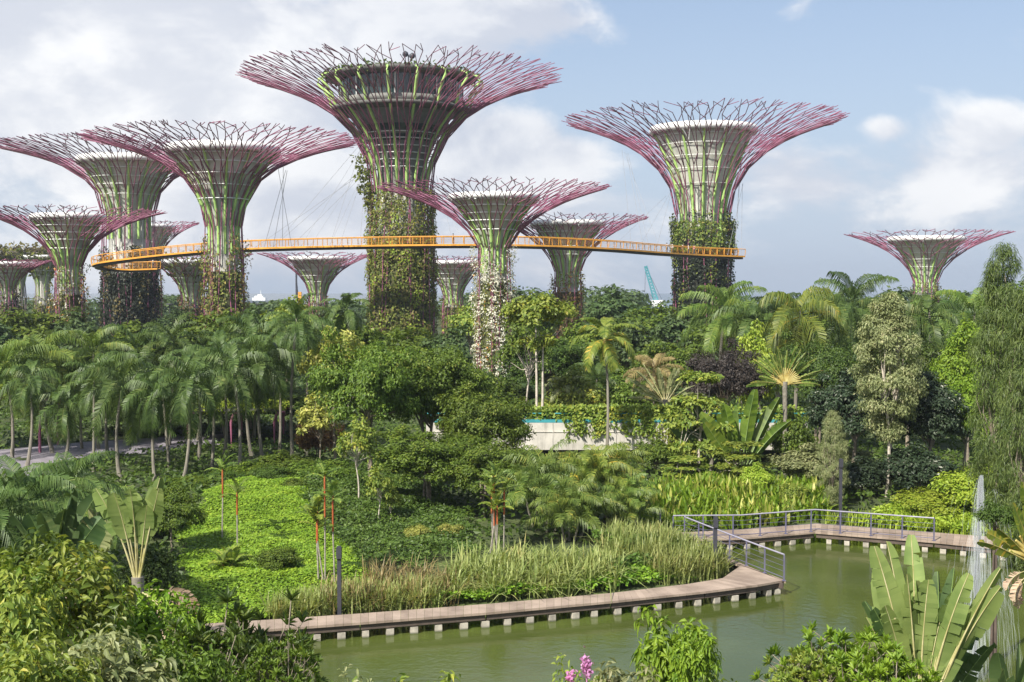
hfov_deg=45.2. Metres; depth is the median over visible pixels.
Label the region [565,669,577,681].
pink flower
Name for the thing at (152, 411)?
palm tree
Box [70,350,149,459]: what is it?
palm tree
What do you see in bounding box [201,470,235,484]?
shrub
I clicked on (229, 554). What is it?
shrub
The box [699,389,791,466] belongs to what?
traveller palm
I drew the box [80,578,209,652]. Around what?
shrub
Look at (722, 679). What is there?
shrub
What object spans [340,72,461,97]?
window
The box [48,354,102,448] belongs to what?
palm tree
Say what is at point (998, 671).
traveller palm
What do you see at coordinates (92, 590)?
shrub
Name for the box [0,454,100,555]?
palm tree
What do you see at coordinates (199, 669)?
shrub
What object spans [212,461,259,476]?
shrub
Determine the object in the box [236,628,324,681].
rosette bush
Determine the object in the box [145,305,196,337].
broadleaf tree
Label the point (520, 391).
broadleaf tree
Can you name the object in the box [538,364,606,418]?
broadleaf tree
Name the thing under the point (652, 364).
palm tree
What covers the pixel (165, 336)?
palm tree
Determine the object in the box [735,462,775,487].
shrub
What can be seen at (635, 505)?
clump palm
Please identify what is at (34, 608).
shrub
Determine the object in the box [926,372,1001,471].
broadleaf tree
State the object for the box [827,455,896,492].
shrub
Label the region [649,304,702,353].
broadleaf tree
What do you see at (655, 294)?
crawler crane
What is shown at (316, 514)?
lipstick palm
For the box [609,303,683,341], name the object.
broadleaf tree
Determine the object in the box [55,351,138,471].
palm tree
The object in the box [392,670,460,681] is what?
shrub
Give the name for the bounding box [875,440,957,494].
shrub
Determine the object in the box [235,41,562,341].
supertree tower
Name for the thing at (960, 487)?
shrub
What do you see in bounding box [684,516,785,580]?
boardwalk railing
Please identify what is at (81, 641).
bank undergrowth
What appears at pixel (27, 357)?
broadleaf tree
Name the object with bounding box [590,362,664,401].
broadleaf tree
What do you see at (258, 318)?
palm tree
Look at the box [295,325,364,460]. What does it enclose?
broadleaf tree
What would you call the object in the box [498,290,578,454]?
broadleaf tree
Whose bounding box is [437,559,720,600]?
edge groundcover
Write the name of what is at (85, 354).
broadleaf tree
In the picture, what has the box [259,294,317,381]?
broadleaf tree
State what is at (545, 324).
broadleaf tree
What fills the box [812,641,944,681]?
rosette bush
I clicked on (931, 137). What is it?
sky
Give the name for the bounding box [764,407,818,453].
shrub
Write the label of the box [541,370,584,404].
palm tree
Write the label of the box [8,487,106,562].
traveller palm
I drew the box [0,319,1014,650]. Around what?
ground
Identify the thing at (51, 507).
palm tree
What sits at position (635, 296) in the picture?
woods
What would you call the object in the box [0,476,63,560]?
palm tree
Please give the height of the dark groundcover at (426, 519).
1.829 m
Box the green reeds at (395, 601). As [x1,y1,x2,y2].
[258,570,466,619]
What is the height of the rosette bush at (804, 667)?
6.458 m
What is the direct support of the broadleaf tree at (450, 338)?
on the ground at (854, 505)
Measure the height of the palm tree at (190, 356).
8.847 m
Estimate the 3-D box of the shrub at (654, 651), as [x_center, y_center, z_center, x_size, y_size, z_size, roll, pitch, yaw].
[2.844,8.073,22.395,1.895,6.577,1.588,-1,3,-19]
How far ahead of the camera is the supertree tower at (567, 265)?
222.86 m
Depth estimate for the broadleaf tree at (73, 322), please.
138.87 m
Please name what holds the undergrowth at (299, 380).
on the ground at (854, 505)
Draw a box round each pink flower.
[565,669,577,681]
[578,646,593,681]
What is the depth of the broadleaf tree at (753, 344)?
97.83 m
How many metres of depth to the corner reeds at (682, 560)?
53.70 m
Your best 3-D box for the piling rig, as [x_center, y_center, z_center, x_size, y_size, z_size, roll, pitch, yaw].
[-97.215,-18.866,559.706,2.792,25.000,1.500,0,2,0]
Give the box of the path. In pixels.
[0,433,237,476]
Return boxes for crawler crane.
[644,266,662,308]
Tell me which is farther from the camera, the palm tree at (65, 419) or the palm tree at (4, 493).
the palm tree at (65, 419)
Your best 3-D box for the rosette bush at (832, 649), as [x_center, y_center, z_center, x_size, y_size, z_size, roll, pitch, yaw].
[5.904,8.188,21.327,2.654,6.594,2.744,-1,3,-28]
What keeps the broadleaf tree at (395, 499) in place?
on the ground at (854, 505)
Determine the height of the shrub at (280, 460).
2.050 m
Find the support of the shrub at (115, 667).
on the ground at (854, 505)
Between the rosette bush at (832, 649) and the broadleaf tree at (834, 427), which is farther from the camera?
the broadleaf tree at (834, 427)
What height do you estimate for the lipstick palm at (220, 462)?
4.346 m
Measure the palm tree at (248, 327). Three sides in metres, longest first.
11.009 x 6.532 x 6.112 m
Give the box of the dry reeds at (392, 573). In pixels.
[301,550,476,614]
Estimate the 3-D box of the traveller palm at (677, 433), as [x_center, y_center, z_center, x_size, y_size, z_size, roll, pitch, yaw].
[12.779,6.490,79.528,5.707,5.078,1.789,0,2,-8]
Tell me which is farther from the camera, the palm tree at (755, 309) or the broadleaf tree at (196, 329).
the broadleaf tree at (196, 329)
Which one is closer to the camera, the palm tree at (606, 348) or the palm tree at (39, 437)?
the palm tree at (606, 348)
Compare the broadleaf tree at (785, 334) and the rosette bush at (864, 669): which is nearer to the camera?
the rosette bush at (864, 669)
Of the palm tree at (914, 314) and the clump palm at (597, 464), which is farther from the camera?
the palm tree at (914, 314)
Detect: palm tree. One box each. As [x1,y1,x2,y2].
[0,330,90,452]
[0,338,62,457]
[0,359,60,465]
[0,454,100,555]
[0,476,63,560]
[1,467,89,516]
[20,450,126,564]
[34,384,92,463]
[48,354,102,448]
[49,326,134,448]
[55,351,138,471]
[58,480,134,562]
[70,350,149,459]
[77,356,168,481]
[99,323,183,441]
[120,371,185,480]
[132,349,200,468]
[137,311,213,444]
[144,354,237,475]
[159,346,220,460]
[174,344,246,469]
[175,330,229,440]
[177,330,257,460]
[188,323,248,436]
[190,342,273,464]
[210,313,286,441]
[213,333,288,458]
[225,338,301,457]
[228,311,304,438]
[244,332,308,453]
[259,292,338,454]
[277,315,334,454]
[319,292,372,408]
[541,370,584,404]
[569,316,640,444]
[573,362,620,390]
[623,353,684,406]
[676,280,777,360]
[706,303,753,403]
[707,291,795,411]
[738,292,824,402]
[758,285,848,412]
[796,271,909,416]
[802,287,869,349]
[887,291,927,342]
[900,293,963,444]
[925,287,1012,431]
[926,297,983,349]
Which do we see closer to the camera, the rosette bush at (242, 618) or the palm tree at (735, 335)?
the rosette bush at (242, 618)
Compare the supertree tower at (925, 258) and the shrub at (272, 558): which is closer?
the shrub at (272, 558)
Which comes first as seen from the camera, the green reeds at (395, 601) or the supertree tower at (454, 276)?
the green reeds at (395, 601)
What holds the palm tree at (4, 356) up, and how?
on the ground at (854, 505)
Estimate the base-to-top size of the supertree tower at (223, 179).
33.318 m
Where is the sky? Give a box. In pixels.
[0,0,1023,292]
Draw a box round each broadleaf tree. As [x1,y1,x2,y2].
[0,307,67,349]
[0,322,29,352]
[1,348,62,409]
[21,348,114,416]
[52,306,118,353]
[60,403,158,430]
[97,319,180,357]
[133,392,196,436]
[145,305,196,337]
[154,481,207,550]
[166,307,252,355]
[198,411,261,431]
[222,378,297,434]
[239,304,268,332]
[240,385,332,436]
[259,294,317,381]
[294,390,341,457]
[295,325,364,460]
[301,326,443,476]
[314,303,345,336]
[321,314,390,358]
[333,414,381,497]
[363,462,394,515]
[367,424,490,510]
[373,324,432,360]
[375,329,505,438]
[380,486,402,518]
[417,323,475,364]
[433,381,536,499]
[435,438,540,518]
[440,302,479,355]
[461,371,520,403]
[489,328,602,418]
[495,319,555,418]
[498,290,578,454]
[507,385,541,400]
[508,285,527,303]
[509,295,563,335]
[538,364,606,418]
[557,319,616,348]
[580,283,646,330]
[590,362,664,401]
[595,380,661,406]
[596,321,653,369]
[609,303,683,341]
[629,339,711,404]
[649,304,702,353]
[658,455,716,480]
[663,369,736,470]
[679,336,769,409]
[681,310,767,356]
[708,440,778,478]
[735,318,781,416]
[758,298,806,347]
[771,329,862,446]
[803,366,891,462]
[804,300,872,344]
[813,409,850,509]
[828,443,873,463]
[845,285,916,343]
[847,291,928,496]
[854,335,945,446]
[899,368,973,488]
[907,295,955,348]
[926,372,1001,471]
[928,317,1005,468]
[962,242,1023,526]
[963,283,1004,331]
[983,320,1023,419]
[987,280,1023,326]
[988,274,1023,572]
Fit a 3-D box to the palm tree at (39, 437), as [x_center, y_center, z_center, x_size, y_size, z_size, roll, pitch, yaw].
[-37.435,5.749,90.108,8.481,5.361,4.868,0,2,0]
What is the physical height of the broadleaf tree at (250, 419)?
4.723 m
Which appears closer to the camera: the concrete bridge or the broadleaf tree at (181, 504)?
the broadleaf tree at (181, 504)
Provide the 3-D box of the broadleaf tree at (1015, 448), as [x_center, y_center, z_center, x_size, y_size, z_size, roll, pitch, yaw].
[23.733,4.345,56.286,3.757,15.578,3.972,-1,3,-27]
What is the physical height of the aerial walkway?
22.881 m
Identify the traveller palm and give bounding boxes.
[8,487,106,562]
[55,509,113,562]
[92,478,198,638]
[626,363,702,405]
[665,405,718,470]
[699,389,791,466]
[746,345,822,473]
[862,567,996,681]
[865,535,1004,681]
[977,482,1023,608]
[989,644,1023,681]
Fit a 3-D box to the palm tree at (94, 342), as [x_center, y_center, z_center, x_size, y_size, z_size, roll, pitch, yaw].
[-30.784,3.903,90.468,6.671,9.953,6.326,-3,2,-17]
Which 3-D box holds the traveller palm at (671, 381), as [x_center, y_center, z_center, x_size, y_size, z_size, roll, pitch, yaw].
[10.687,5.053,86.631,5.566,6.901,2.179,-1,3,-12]
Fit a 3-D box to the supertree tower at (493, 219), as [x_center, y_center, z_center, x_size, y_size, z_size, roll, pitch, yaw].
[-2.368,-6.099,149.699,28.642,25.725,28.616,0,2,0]
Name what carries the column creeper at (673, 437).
attached to the concrete bridge
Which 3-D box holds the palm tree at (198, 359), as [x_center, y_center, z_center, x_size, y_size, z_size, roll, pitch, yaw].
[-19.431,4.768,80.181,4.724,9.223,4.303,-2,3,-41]
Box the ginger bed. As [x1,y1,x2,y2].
[637,469,857,531]
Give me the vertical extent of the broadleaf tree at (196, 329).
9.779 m
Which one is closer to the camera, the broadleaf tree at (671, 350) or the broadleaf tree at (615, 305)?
the broadleaf tree at (671, 350)
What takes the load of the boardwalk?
in the pond water at (825, 585)
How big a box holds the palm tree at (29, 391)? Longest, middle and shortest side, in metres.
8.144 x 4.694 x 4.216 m
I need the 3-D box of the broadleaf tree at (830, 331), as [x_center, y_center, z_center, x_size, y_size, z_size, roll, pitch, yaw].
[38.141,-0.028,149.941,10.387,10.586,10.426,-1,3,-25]
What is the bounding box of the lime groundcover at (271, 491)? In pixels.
[166,474,374,624]
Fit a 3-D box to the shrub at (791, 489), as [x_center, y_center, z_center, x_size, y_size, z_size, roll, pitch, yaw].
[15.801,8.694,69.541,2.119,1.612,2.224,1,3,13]
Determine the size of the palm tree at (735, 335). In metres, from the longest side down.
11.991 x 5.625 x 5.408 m
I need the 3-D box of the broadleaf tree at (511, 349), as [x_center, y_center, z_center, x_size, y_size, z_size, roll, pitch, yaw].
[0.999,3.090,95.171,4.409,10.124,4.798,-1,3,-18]
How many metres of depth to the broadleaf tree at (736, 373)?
90.62 m
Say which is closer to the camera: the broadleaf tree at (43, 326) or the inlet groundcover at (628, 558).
the inlet groundcover at (628, 558)
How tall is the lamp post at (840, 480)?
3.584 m
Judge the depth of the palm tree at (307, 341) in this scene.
87.22 m
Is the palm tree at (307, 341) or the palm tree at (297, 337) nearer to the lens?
the palm tree at (297, 337)
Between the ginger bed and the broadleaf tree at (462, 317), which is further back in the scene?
the broadleaf tree at (462, 317)
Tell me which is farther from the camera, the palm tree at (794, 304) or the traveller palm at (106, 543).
the palm tree at (794, 304)
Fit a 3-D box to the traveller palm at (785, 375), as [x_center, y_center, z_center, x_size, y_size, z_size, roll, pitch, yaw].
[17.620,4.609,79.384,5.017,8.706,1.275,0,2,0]
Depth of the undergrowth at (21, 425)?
82.66 m
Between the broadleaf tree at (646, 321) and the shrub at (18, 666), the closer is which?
the shrub at (18, 666)
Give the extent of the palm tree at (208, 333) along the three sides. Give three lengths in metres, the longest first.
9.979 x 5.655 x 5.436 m
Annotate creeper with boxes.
[519,402,808,439]
[649,413,720,465]
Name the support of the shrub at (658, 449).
on the ground at (854, 505)
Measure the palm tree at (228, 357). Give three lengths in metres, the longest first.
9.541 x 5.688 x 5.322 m
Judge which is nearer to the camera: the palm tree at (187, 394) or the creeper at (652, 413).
the palm tree at (187, 394)
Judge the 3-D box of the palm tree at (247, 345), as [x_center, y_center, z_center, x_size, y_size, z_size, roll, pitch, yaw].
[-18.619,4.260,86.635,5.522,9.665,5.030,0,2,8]
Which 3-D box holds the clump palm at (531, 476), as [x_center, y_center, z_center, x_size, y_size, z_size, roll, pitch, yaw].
[1.563,7.315,61.453,5.814,4.831,5.739,0,2,0]
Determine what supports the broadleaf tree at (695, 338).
on the ground at (854, 505)
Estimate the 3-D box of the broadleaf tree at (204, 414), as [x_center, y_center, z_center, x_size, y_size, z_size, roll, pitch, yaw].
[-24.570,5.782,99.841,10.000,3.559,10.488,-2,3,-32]
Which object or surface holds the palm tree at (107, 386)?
on the ground at (854, 505)
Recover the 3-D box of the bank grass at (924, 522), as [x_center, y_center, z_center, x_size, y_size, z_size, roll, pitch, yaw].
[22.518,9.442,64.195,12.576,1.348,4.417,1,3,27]
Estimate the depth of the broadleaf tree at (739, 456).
73.03 m
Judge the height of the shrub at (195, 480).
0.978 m
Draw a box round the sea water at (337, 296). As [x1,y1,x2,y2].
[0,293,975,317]
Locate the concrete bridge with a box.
[426,413,806,461]
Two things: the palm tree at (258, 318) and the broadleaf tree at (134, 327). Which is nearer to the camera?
the palm tree at (258, 318)
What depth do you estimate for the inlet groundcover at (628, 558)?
54.93 m
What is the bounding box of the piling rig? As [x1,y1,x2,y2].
[295,273,301,302]
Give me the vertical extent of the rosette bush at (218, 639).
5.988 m
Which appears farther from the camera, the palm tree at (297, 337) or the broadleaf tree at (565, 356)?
the broadleaf tree at (565, 356)
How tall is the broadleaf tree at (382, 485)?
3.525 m
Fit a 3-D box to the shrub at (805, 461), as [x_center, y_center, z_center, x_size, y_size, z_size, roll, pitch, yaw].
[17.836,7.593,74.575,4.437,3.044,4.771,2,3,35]
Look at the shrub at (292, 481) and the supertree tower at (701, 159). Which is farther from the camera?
the supertree tower at (701, 159)
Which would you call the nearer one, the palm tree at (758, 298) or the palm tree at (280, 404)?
the palm tree at (280, 404)
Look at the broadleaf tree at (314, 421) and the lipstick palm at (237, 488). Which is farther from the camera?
the broadleaf tree at (314, 421)
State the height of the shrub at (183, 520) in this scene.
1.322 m
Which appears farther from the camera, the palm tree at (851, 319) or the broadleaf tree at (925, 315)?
the broadleaf tree at (925, 315)
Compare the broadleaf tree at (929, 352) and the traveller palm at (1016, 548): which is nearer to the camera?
the traveller palm at (1016, 548)
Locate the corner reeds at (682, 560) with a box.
[610,521,748,585]
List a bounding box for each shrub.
[0,527,85,581]
[0,534,137,659]
[0,550,95,654]
[0,620,103,681]
[3,609,184,681]
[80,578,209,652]
[113,543,188,607]
[121,636,255,681]
[149,475,186,491]
[158,514,194,534]
[173,474,221,487]
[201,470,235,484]
[208,543,252,569]
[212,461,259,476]
[248,449,315,474]
[249,464,289,479]
[250,544,302,571]
[280,477,313,486]
[286,459,365,478]
[293,410,345,457]
[337,663,395,681]
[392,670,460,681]
[403,523,431,541]
[435,523,464,538]
[551,653,605,681]
[592,657,661,681]
[630,604,718,681]
[632,437,683,472]
[667,623,724,681]
[700,672,737,681]
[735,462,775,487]
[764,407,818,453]
[766,442,835,479]
[774,482,809,499]
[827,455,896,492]
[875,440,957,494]
[889,486,966,516]
[927,464,1014,509]
[973,498,1018,662]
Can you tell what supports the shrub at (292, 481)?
on the ground at (854, 505)
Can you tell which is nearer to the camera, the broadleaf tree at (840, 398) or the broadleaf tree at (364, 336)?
the broadleaf tree at (840, 398)
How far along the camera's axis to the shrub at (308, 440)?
83.41 m
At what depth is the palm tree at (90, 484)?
43.97 m
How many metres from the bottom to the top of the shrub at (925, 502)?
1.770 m
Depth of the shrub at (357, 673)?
19.28 m
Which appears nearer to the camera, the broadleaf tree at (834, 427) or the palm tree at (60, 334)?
the broadleaf tree at (834, 427)
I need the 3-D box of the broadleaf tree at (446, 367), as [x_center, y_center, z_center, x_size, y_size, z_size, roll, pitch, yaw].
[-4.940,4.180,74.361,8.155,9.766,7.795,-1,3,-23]
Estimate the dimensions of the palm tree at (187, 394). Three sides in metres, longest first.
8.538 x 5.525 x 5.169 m
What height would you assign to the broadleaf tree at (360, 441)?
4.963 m
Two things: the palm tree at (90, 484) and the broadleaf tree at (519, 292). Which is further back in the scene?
the broadleaf tree at (519, 292)
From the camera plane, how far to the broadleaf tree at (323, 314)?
165.12 m
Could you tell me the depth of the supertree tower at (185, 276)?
266.84 m
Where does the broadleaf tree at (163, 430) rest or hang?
on the ground at (854, 505)
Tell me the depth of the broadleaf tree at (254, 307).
150.92 m
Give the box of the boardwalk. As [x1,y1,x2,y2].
[75,523,1013,641]
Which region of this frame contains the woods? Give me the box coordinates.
[0,286,981,325]
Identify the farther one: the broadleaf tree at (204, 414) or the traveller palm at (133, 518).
the broadleaf tree at (204, 414)
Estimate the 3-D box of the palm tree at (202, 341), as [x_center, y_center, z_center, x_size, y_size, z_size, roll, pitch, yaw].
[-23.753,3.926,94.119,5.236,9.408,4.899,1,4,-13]
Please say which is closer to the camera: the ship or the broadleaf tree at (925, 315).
the broadleaf tree at (925, 315)
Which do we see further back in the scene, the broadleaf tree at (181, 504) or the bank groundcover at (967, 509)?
the bank groundcover at (967, 509)
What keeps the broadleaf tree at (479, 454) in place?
on the ground at (854, 505)
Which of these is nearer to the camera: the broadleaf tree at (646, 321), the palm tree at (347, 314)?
the palm tree at (347, 314)
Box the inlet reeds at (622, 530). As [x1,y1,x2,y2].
[569,514,699,569]
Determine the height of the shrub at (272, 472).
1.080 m
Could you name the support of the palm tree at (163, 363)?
on the ground at (854, 505)
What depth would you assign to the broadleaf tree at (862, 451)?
77.24 m
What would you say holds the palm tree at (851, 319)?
on the ground at (854, 505)
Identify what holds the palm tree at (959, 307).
on the ground at (854, 505)
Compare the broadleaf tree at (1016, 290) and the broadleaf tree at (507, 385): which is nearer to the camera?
the broadleaf tree at (507, 385)
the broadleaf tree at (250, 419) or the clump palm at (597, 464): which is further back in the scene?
the broadleaf tree at (250, 419)
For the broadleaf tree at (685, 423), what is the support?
on the ground at (854, 505)
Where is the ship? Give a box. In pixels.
[246,290,274,302]
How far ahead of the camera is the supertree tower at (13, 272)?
228.36 m
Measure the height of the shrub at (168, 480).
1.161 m
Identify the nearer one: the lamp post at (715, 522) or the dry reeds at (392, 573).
the dry reeds at (392, 573)
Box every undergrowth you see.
[0,334,944,396]
[0,388,1013,589]
[5,620,357,681]
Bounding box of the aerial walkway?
[91,147,745,271]
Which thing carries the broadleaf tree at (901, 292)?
on the ground at (854, 505)
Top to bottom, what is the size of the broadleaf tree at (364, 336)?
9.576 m
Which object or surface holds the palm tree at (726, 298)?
on the ground at (854, 505)
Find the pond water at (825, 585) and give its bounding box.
[207,534,1023,681]
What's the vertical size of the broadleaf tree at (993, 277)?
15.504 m
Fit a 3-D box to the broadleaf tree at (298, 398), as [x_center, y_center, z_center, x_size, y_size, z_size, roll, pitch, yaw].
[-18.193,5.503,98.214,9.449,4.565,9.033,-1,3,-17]
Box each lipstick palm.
[204,453,237,542]
[219,477,250,544]
[294,457,349,581]
[476,460,521,552]
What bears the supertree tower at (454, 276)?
on the ground at (854, 505)
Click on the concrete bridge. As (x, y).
(550, 433)
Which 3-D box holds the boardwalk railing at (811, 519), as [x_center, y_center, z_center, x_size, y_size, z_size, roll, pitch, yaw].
[14.389,9.166,61.582,12.892,1.153,2.158,0,2,3]
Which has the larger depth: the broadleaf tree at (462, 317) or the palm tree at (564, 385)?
the broadleaf tree at (462, 317)
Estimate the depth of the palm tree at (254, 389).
78.51 m
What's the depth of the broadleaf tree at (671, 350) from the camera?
102.39 m
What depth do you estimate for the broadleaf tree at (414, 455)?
63.42 m
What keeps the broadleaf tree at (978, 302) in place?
on the ground at (854, 505)
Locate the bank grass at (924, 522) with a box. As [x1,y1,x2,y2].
[817,507,1015,537]
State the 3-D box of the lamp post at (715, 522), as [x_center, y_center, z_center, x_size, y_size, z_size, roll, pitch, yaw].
[8.926,9.046,53.938,0.340,2.685,0.340,0,2,0]
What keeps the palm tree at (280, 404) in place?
on the ground at (854, 505)
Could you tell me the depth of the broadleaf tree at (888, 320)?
69.87 m
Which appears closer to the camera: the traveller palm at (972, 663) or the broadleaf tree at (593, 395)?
the traveller palm at (972, 663)
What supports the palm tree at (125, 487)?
on the ground at (854, 505)
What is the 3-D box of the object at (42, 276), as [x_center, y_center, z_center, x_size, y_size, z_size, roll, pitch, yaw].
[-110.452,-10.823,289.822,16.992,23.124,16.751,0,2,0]
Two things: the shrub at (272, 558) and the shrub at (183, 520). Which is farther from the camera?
the shrub at (183, 520)
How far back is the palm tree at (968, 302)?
97.83 m
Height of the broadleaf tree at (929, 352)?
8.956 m
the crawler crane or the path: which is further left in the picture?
the path
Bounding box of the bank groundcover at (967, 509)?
[855,495,1012,537]
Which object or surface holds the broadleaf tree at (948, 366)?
on the ground at (854, 505)
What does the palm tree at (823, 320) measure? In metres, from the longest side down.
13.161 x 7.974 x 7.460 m
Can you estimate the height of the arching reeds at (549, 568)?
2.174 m
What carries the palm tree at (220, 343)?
on the ground at (854, 505)
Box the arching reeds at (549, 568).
[423,534,668,602]
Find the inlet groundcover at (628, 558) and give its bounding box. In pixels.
[588,519,691,569]
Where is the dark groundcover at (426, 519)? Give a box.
[292,456,484,569]
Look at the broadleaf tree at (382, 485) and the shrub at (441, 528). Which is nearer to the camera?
the shrub at (441, 528)
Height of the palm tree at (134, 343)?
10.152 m
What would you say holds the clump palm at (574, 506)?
on the ground at (854, 505)
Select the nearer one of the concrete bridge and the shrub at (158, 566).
the shrub at (158, 566)
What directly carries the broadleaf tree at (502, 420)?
on the ground at (854, 505)
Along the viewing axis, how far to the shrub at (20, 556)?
28.30 m
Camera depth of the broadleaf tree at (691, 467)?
74.06 m
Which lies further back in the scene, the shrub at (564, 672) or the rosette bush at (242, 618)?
the rosette bush at (242, 618)
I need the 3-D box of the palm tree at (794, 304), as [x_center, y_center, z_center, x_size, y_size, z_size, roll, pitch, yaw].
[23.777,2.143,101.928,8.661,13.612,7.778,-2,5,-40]
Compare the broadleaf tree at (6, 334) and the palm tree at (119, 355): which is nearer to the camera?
the palm tree at (119, 355)
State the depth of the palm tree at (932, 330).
91.69 m
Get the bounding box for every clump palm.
[487,439,601,532]
[519,473,628,542]
[548,441,650,528]
[588,471,670,525]
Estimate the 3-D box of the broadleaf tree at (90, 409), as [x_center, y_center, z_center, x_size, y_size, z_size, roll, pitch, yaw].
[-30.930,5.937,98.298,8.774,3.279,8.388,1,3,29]
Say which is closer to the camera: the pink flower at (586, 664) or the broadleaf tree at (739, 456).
the pink flower at (586, 664)
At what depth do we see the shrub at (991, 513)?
29.18 m
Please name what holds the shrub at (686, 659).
on the ground at (854, 505)
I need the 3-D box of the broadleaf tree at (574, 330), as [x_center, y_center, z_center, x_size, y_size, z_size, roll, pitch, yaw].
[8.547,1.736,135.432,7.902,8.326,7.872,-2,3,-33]
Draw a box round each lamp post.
[336,546,341,614]
[713,516,719,577]
[836,458,843,524]
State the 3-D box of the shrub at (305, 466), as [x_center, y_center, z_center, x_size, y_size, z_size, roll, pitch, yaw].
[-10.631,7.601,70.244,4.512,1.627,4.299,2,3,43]
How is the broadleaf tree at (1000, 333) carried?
on the ground at (854, 505)
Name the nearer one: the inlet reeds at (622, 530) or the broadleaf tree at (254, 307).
the inlet reeds at (622, 530)
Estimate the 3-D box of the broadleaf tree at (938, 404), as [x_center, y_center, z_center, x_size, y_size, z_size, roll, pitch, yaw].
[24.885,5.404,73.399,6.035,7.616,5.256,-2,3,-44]
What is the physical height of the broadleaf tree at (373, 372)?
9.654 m
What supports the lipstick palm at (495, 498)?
on the ground at (854, 505)
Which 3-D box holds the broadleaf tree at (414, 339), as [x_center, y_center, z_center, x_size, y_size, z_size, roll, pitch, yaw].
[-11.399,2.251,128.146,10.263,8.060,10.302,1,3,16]
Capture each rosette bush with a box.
[152,614,256,681]
[184,585,328,681]
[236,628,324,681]
[749,620,913,681]
[762,646,850,681]
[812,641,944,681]
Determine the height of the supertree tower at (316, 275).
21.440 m
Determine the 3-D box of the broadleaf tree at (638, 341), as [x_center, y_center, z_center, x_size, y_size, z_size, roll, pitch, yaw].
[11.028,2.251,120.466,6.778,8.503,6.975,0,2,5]
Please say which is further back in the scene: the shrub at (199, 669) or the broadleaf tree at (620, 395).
the broadleaf tree at (620, 395)
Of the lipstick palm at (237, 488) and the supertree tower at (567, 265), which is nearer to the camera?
the lipstick palm at (237, 488)
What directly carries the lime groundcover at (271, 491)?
on the ground at (854, 505)
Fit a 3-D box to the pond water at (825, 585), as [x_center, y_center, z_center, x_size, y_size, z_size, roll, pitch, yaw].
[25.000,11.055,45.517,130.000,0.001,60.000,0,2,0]
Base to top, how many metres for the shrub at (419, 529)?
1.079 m
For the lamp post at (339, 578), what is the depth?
46.97 m
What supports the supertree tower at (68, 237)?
on the ground at (854, 505)
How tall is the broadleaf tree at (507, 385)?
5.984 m
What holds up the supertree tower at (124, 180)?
on the ground at (854, 505)
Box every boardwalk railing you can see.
[672,509,935,540]
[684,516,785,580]

